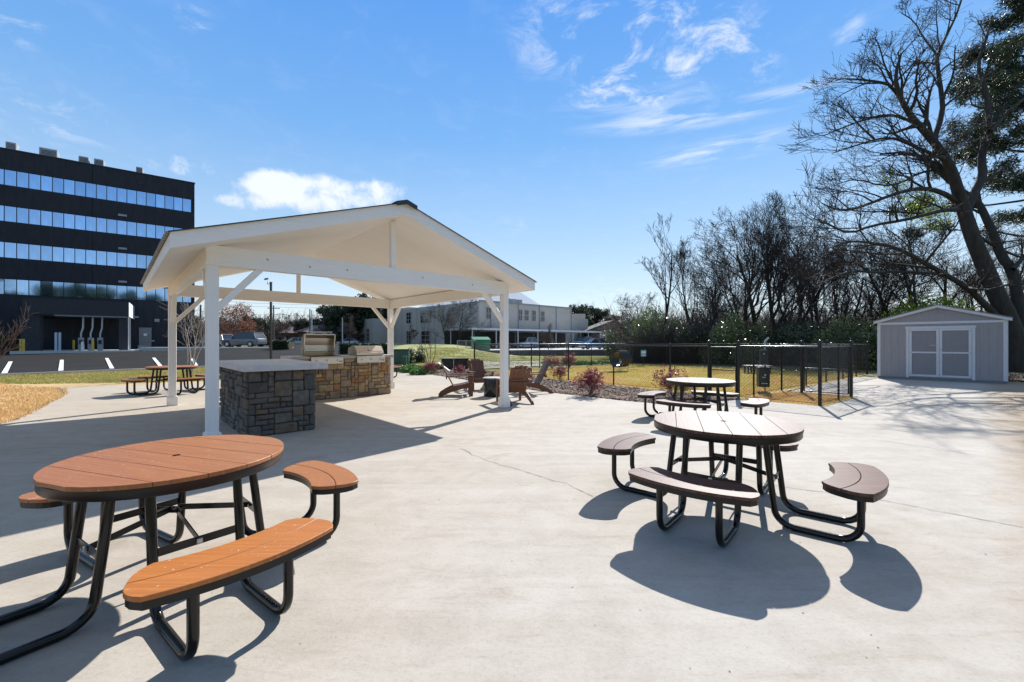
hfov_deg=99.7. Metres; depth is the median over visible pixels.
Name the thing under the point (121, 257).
window pane
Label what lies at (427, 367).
burgundy shrub
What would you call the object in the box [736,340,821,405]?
chain link fence
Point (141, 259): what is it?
window pane
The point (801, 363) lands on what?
chain link fence
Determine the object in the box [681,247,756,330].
bare tree
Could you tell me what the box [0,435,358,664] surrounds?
picnic table
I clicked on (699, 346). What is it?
chain link fence
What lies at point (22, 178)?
window pane
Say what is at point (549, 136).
sky
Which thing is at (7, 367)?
parking line
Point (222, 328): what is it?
leafless tree
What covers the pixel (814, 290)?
bare tree
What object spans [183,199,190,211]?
window pane
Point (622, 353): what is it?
dog tunnel
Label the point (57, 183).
window pane
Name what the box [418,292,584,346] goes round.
white roof hall
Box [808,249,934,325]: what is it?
bare tree
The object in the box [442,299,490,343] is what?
bare tree
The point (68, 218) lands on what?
window pane
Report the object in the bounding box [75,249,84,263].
window pane
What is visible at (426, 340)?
sapling
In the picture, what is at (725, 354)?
chain link fence
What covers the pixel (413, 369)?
ivy patch
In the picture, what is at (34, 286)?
window pane
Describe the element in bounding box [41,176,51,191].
window pane
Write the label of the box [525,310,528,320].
window
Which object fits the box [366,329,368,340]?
window
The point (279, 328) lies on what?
leafless tree
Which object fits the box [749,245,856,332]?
bare tree
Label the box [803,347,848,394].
chain link gate
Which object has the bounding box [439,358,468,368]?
drain box
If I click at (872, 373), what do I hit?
ground
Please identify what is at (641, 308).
bare tree
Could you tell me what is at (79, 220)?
window pane
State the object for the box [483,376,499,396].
fire drum
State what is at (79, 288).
window pane
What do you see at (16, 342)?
clipped hedge
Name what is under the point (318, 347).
built in grill
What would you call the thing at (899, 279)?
bare tree
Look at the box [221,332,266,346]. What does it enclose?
parked car
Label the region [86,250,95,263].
window pane
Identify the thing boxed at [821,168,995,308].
leafy vine tree
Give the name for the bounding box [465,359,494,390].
adirondack chair
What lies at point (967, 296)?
bare tree
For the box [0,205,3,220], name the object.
window pane
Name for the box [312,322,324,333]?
leafless tree
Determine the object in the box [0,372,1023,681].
patio
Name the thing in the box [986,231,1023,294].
bare tree
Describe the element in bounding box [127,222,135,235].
window pane
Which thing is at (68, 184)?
window pane
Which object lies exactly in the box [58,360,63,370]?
parking line
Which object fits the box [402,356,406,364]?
utility box
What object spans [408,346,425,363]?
clipped bush
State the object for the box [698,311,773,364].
evergreen bush
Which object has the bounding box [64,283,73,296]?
window pane
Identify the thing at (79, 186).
window pane
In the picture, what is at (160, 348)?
traffic island
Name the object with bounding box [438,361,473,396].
adirondack chair
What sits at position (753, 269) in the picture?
bare tree
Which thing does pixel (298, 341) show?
parked car
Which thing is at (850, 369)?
chain link fence
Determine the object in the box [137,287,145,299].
window pane
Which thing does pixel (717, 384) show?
picnic table
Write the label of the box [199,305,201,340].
utility pole
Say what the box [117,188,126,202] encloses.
window pane
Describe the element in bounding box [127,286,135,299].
window pane
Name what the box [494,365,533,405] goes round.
adirondack chair
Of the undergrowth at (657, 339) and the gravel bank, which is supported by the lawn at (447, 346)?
the gravel bank
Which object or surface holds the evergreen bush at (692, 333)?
on the ground at (872, 373)
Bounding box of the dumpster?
[471,337,490,349]
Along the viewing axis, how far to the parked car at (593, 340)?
59.94 m
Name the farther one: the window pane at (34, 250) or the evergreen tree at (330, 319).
the evergreen tree at (330, 319)
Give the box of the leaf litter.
[1008,374,1023,381]
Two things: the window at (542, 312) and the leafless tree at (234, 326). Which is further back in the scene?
the leafless tree at (234, 326)
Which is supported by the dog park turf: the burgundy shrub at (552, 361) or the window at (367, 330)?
the burgundy shrub at (552, 361)
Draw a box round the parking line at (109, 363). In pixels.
[105,358,113,367]
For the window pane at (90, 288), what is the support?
in the office building at (81, 237)
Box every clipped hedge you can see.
[0,335,17,352]
[11,336,20,350]
[269,340,295,349]
[338,343,386,354]
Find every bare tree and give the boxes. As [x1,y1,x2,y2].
[420,303,458,343]
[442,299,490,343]
[593,292,666,348]
[636,235,725,324]
[642,212,689,327]
[672,218,816,329]
[680,262,749,333]
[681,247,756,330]
[689,201,804,324]
[693,280,770,336]
[741,189,837,330]
[742,188,878,323]
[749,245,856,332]
[756,250,856,362]
[767,0,1023,372]
[778,233,841,329]
[803,234,953,330]
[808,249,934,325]
[809,226,964,342]
[819,240,878,326]
[839,237,910,342]
[863,226,1023,318]
[935,235,1023,311]
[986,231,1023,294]
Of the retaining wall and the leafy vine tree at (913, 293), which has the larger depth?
the retaining wall
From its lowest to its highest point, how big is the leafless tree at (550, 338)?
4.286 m
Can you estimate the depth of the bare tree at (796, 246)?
33.84 m
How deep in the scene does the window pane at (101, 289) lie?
49.76 m
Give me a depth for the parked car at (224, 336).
52.32 m
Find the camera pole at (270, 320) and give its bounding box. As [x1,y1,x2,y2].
[264,278,272,358]
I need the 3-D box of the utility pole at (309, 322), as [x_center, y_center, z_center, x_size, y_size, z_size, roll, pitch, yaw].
[-28.074,-2.063,60.000,0.210,5.029,0.210,0,0,-20]
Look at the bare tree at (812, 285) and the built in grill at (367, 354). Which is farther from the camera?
the bare tree at (812, 285)
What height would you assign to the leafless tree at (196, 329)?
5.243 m
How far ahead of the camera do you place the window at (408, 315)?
88.64 m
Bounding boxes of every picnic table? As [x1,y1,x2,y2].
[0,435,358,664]
[120,365,204,395]
[394,365,400,377]
[597,410,888,547]
[637,377,769,417]
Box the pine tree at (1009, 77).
[877,0,1023,250]
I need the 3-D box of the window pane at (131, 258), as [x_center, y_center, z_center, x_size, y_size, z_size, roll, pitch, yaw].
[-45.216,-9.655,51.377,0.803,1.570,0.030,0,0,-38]
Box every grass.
[0,367,221,383]
[0,382,68,423]
[744,391,851,405]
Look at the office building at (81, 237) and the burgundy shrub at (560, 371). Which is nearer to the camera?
the burgundy shrub at (560, 371)
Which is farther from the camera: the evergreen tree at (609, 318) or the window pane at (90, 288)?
the evergreen tree at (609, 318)
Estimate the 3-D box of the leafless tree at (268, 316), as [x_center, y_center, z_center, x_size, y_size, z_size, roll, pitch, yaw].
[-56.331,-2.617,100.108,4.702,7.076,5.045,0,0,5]
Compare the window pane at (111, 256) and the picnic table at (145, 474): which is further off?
the window pane at (111, 256)
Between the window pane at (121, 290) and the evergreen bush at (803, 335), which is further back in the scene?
the window pane at (121, 290)
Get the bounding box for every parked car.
[196,334,235,346]
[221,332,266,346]
[267,337,285,343]
[288,338,300,344]
[335,338,358,343]
[490,339,511,348]
[513,337,537,347]
[538,339,559,347]
[570,337,591,347]
[578,338,605,348]
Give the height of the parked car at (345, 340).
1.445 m
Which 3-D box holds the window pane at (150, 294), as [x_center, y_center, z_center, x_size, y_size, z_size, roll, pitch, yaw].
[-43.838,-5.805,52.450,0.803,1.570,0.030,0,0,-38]
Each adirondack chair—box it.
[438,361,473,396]
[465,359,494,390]
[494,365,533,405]
[521,360,552,394]
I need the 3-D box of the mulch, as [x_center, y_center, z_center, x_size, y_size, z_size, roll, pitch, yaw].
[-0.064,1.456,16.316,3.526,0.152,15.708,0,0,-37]
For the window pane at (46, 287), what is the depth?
47.06 m
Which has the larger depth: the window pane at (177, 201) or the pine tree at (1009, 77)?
the window pane at (177, 201)
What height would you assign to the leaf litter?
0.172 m
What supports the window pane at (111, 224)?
in the office building at (81, 237)
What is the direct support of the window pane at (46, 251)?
in the office building at (81, 237)
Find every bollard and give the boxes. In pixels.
[19,339,21,350]
[22,339,24,350]
[55,332,56,350]
[58,332,60,350]
[72,340,74,349]
[91,339,93,349]
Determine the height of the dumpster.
1.663 m
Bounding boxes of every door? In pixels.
[139,327,151,346]
[909,329,938,376]
[937,328,971,378]
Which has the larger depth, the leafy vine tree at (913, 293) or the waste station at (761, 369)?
the leafy vine tree at (913, 293)
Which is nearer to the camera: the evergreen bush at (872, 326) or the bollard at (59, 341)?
the evergreen bush at (872, 326)
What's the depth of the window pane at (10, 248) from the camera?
45.46 m
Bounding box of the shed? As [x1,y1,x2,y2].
[873,304,1012,383]
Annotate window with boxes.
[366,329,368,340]
[406,312,410,323]
[406,331,410,343]
[420,310,430,322]
[421,331,429,343]
[438,309,442,321]
[452,308,457,319]
[486,307,490,318]
[519,310,522,320]
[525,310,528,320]
[532,310,535,320]
[541,311,544,321]
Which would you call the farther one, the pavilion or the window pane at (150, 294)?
the window pane at (150, 294)
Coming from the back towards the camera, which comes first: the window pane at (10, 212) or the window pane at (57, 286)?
the window pane at (57, 286)
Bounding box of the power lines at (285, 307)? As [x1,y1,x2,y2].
[198,300,364,314]
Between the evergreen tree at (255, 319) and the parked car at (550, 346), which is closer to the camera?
the parked car at (550, 346)
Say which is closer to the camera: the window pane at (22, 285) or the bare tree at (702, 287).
the bare tree at (702, 287)
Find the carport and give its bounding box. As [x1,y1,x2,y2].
[444,328,602,348]
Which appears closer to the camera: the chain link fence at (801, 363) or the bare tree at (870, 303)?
the chain link fence at (801, 363)
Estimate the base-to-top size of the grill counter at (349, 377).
1.108 m
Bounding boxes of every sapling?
[0,302,33,358]
[158,284,241,376]
[410,323,440,363]
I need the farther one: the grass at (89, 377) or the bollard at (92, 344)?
the bollard at (92, 344)
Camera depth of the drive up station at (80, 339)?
43.66 m
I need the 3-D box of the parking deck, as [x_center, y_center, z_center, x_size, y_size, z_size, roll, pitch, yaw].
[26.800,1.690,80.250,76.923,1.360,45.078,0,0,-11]
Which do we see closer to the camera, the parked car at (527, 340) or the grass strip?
the grass strip
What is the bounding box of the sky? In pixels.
[0,0,1023,325]
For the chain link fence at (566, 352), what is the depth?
25.60 m
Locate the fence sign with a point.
(643, 355)
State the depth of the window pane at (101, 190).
49.76 m
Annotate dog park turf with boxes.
[495,364,862,405]
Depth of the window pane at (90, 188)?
49.24 m
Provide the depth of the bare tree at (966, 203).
20.91 m
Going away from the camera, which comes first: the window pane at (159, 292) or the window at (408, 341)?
the window pane at (159, 292)
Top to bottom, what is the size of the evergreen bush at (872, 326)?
3.564 m
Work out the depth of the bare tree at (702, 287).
34.16 m
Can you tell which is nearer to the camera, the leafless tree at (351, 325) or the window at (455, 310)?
the window at (455, 310)
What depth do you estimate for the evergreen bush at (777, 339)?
28.13 m
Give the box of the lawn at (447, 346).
[394,344,631,369]
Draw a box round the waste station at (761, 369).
[756,337,770,390]
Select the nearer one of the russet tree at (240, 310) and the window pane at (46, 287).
the window pane at (46, 287)
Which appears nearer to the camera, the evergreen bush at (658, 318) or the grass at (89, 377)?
the grass at (89, 377)
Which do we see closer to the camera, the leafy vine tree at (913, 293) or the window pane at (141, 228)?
the leafy vine tree at (913, 293)
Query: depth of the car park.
32.28 m
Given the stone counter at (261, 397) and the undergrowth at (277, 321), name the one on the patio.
the stone counter at (261, 397)
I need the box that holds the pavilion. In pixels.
[140,200,536,435]
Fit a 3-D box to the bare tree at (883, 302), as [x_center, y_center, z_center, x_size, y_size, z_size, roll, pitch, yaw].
[24.634,-3.102,29.329,6.874,9.325,7.606,0,0,-11]
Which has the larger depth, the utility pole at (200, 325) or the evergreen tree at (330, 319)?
the evergreen tree at (330, 319)
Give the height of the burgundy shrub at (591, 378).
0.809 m
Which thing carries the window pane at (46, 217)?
in the office building at (81, 237)
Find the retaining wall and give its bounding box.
[479,350,609,355]
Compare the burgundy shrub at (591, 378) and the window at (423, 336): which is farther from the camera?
the window at (423, 336)
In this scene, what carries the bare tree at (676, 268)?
on the ground at (872, 373)
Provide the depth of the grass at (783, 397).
11.28 m
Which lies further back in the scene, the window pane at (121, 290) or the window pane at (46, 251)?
the window pane at (121, 290)
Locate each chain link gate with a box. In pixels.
[710,346,736,392]
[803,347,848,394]
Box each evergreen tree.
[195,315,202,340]
[237,315,269,345]
[292,317,308,337]
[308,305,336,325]
[321,305,361,342]
[336,306,366,334]
[350,293,395,339]
[569,302,596,326]
[581,303,602,322]
[592,306,610,324]
[604,314,620,320]
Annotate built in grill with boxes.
[301,331,342,363]
[348,346,384,362]
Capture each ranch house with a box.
[276,327,297,339]
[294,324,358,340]
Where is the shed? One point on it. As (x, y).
(937, 342)
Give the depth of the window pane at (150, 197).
52.44 m
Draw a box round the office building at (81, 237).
[0,141,194,350]
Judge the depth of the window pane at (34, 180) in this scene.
46.53 m
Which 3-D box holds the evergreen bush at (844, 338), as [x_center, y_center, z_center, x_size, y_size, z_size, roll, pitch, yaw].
[18.766,0.234,24.088,3.039,2.983,2.931,0,0,-3]
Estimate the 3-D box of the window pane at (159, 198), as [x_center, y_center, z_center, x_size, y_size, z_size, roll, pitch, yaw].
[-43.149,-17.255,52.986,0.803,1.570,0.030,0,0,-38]
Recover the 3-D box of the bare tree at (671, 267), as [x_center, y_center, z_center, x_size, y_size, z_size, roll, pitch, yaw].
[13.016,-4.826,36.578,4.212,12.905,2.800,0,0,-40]
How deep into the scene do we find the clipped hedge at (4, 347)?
42.02 m
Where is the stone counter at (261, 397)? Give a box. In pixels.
[219,359,327,435]
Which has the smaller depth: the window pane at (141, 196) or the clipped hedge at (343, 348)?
the clipped hedge at (343, 348)
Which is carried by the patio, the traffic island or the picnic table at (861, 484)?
the picnic table at (861, 484)
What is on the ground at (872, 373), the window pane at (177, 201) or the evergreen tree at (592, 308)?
the evergreen tree at (592, 308)
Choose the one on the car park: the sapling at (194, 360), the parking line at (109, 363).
the parking line at (109, 363)
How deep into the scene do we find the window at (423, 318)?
83.88 m
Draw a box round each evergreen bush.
[603,317,655,358]
[626,303,691,361]
[659,320,713,361]
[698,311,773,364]
[723,322,797,361]
[747,321,822,364]
[784,320,864,366]
[812,313,876,370]
[822,320,876,369]
[876,294,952,336]
[886,289,974,315]
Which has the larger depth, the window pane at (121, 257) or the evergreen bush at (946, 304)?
the window pane at (121, 257)
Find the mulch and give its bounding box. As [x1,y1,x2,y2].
[427,369,743,402]
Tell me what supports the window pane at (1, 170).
in the office building at (81, 237)
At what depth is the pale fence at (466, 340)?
51.99 m
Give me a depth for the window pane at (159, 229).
52.93 m
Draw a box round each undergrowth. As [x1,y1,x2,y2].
[195,303,321,344]
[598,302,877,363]
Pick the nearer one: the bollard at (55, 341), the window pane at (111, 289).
the bollard at (55, 341)
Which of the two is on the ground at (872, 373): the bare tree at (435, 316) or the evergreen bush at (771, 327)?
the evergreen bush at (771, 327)
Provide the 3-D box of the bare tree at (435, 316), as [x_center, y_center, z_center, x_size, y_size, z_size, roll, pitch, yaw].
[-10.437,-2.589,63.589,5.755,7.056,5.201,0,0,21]
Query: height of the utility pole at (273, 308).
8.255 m
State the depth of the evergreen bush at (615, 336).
38.22 m
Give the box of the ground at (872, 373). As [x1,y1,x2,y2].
[17,344,1023,419]
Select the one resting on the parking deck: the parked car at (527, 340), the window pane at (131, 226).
the parked car at (527, 340)
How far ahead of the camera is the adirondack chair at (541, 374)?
12.32 m
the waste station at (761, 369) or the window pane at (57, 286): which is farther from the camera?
the window pane at (57, 286)
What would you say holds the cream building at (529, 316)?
on the ground at (872, 373)
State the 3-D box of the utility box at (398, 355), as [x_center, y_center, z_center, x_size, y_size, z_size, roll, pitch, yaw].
[-7.062,0.930,27.500,1.060,0.960,0.760,0,0,-8]
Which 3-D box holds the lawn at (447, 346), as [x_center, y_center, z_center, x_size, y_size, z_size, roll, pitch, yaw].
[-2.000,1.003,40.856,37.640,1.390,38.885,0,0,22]
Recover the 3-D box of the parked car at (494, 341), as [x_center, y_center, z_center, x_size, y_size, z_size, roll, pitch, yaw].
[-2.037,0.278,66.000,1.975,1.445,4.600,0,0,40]
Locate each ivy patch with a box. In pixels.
[394,364,448,374]
[541,360,610,365]
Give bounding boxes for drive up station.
[78,317,83,349]
[88,317,93,349]
[97,317,102,349]
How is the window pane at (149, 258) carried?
in the office building at (81, 237)
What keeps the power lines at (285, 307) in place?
attached to the utility pole at (273, 308)
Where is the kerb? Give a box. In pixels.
[0,366,204,375]
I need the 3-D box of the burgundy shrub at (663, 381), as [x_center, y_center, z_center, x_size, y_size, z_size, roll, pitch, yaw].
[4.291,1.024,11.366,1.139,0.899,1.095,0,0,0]
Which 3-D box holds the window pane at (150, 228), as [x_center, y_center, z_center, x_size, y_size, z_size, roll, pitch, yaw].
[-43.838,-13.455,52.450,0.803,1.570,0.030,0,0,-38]
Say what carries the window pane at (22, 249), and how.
in the office building at (81, 237)
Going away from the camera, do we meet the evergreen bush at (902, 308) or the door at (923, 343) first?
the door at (923, 343)
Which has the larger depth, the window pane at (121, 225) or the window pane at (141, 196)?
the window pane at (141, 196)
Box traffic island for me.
[139,347,268,350]
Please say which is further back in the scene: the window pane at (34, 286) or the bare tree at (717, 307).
the window pane at (34, 286)
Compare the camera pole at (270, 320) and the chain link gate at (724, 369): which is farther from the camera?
the camera pole at (270, 320)
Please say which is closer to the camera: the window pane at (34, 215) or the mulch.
the mulch
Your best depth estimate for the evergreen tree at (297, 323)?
102.17 m
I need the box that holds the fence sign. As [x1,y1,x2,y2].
[641,350,645,365]
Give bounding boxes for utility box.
[394,349,409,363]
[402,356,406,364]
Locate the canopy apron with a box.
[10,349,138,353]
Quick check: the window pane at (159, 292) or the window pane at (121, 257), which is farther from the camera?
the window pane at (159, 292)
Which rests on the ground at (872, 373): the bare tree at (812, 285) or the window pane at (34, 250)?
the bare tree at (812, 285)
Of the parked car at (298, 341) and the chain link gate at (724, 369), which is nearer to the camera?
the chain link gate at (724, 369)
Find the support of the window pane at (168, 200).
in the office building at (81, 237)
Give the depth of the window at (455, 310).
76.58 m
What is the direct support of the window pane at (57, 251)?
in the office building at (81, 237)
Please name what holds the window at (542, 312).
in the cream building at (529, 316)
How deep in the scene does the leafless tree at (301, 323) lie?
95.63 m
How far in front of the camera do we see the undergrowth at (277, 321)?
124.97 m
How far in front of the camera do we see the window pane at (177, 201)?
54.04 m
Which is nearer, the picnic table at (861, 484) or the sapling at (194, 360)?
the picnic table at (861, 484)
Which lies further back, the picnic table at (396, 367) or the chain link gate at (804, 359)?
the picnic table at (396, 367)
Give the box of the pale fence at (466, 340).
[457,340,474,348]
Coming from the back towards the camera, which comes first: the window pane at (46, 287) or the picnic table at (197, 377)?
the window pane at (46, 287)
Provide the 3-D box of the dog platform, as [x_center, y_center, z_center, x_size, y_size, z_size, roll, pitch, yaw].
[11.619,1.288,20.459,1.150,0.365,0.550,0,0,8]
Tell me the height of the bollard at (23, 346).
1.250 m
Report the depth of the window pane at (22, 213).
45.99 m
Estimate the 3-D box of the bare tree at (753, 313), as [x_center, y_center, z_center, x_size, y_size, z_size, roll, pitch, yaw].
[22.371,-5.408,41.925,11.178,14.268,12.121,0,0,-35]
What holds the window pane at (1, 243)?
in the office building at (81, 237)
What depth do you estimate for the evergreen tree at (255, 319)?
95.76 m
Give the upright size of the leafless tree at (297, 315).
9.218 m
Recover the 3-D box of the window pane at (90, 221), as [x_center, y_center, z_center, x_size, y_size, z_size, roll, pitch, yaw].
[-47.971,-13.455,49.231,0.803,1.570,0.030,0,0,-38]
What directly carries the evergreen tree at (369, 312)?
on the ground at (872, 373)
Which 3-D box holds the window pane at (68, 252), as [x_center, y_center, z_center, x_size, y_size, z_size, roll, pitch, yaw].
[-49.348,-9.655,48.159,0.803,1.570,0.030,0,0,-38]
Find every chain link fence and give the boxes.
[474,340,710,391]
[475,343,632,369]
[633,341,865,372]
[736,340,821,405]
[740,341,867,395]
[782,340,803,392]
[822,340,852,402]
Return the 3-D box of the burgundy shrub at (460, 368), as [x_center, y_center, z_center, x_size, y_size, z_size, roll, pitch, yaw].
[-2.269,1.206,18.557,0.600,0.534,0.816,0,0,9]
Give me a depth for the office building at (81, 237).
48.44 m
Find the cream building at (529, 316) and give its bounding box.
[359,299,587,346]
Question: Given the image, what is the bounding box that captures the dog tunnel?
[609,350,631,370]
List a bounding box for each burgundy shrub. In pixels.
[418,360,439,372]
[450,364,464,373]
[542,354,562,368]
[548,365,567,378]
[557,352,576,365]
[570,366,604,393]
[651,363,696,397]
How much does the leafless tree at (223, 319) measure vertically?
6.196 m
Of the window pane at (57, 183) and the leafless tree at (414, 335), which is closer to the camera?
the window pane at (57, 183)
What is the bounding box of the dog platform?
[742,365,771,372]
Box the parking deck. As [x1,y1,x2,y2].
[490,347,606,349]
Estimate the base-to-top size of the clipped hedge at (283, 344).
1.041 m
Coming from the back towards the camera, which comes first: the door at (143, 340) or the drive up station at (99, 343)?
the door at (143, 340)
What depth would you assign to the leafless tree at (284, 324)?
110.09 m
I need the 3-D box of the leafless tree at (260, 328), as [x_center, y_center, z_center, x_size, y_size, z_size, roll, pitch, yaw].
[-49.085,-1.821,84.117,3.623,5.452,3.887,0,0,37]
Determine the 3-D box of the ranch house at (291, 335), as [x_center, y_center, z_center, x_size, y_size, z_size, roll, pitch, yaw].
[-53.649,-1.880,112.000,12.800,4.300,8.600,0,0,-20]
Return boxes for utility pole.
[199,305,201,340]
[269,305,284,339]
[309,309,310,332]
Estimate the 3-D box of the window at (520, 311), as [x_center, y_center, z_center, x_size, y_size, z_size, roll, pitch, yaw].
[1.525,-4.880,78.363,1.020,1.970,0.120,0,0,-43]
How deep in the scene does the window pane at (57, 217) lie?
47.58 m
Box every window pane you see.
[0,169,3,184]
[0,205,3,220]
[0,242,3,256]
[0,279,3,293]
[5,170,15,185]
[5,206,15,221]
[5,242,15,257]
[5,279,15,294]
[17,172,27,187]
[17,208,27,223]
[17,243,27,258]
[17,280,27,294]
[29,174,39,189]
[29,209,39,224]
[29,245,39,259]
[29,280,39,295]
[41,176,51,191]
[41,211,51,225]
[41,246,51,260]
[41,281,51,295]
[53,178,62,192]
[53,212,62,227]
[53,247,62,261]
[53,282,62,296]
[64,179,73,194]
[64,214,73,228]
[64,248,73,262]
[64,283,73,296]
[75,181,84,195]
[75,215,84,229]
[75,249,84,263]
[75,283,84,297]
[86,183,95,197]
[86,216,95,230]
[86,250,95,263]
[86,284,95,297]
[97,185,105,199]
[97,218,105,231]
[97,251,105,264]
[97,285,105,298]
[107,186,116,200]
[107,219,116,233]
[107,252,116,265]
[107,285,116,298]
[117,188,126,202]
[117,220,126,234]
[117,253,126,266]
[117,286,126,299]
[127,190,135,203]
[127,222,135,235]
[127,254,135,267]
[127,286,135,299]
[137,191,145,205]
[137,223,145,236]
[137,255,145,267]
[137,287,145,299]
[147,193,154,206]
[147,224,154,237]
[147,256,152,267]
[147,290,154,300]
[156,194,163,207]
[156,225,163,238]
[156,288,163,300]
[165,196,172,209]
[165,289,167,300]
[174,197,181,210]
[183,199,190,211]
[183,297,190,301]
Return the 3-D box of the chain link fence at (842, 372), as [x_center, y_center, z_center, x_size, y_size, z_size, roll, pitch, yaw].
[10.992,0.709,15.403,13.048,1.522,0.087,0,0,-39]
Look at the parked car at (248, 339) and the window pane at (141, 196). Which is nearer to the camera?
the parked car at (248, 339)
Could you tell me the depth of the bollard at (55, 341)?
41.70 m
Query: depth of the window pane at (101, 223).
49.75 m
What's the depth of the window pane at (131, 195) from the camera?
51.35 m
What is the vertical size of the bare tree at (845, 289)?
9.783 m
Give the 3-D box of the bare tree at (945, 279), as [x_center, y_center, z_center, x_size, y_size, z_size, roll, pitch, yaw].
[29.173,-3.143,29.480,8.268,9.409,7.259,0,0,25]
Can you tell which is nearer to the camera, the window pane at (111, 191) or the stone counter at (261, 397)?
the stone counter at (261, 397)
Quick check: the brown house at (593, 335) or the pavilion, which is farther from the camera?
the brown house at (593, 335)
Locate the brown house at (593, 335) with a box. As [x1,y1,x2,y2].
[583,319,617,337]
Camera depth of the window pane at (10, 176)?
45.46 m
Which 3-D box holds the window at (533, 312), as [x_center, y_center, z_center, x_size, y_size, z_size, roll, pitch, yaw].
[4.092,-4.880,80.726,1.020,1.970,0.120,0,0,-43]
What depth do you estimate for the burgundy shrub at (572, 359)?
24.63 m
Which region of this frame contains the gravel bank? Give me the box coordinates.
[483,361,562,366]
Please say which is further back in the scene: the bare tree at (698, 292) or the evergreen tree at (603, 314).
the evergreen tree at (603, 314)
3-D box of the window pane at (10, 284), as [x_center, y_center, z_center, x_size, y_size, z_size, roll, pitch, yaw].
[-52.792,-5.805,45.477,0.803,1.570,0.030,0,0,-38]
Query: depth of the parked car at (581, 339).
71.16 m
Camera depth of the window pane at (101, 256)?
49.76 m
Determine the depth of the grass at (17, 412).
10.96 m
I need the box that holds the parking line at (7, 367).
[2,361,12,372]
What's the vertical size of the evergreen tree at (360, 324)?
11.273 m
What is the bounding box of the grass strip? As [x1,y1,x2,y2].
[0,369,220,422]
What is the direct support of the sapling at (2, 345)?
on the grass strip
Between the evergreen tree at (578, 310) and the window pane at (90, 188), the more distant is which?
the evergreen tree at (578, 310)
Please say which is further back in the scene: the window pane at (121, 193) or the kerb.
the window pane at (121, 193)
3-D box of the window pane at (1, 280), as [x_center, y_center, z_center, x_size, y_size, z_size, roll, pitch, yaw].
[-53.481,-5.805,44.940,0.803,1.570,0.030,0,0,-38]
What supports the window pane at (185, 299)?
in the office building at (81, 237)
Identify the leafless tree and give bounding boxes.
[195,320,204,340]
[219,311,233,328]
[219,316,231,333]
[228,316,243,335]
[247,319,269,338]
[264,315,278,345]
[272,320,289,339]
[275,315,291,329]
[287,313,300,326]
[294,319,308,335]
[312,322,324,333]
[340,314,361,342]
[406,324,418,343]
[538,323,558,349]
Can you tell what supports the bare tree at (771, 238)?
on the ground at (872, 373)
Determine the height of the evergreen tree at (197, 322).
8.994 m
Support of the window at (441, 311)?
in the cream building at (529, 316)
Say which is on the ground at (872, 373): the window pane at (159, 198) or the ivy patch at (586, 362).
the ivy patch at (586, 362)
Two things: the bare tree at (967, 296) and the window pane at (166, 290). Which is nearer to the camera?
the bare tree at (967, 296)
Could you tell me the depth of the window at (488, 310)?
73.22 m
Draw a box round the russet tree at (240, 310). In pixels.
[219,301,257,334]
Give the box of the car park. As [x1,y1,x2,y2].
[0,344,397,373]
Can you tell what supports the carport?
on the parking deck
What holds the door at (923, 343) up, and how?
in the shed
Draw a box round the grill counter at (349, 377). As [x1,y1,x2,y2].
[280,354,392,399]
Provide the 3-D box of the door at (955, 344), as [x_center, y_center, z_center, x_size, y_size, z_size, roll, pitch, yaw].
[16.292,0.410,15.925,0.069,1.830,0.905,0,0,-43]
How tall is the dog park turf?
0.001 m

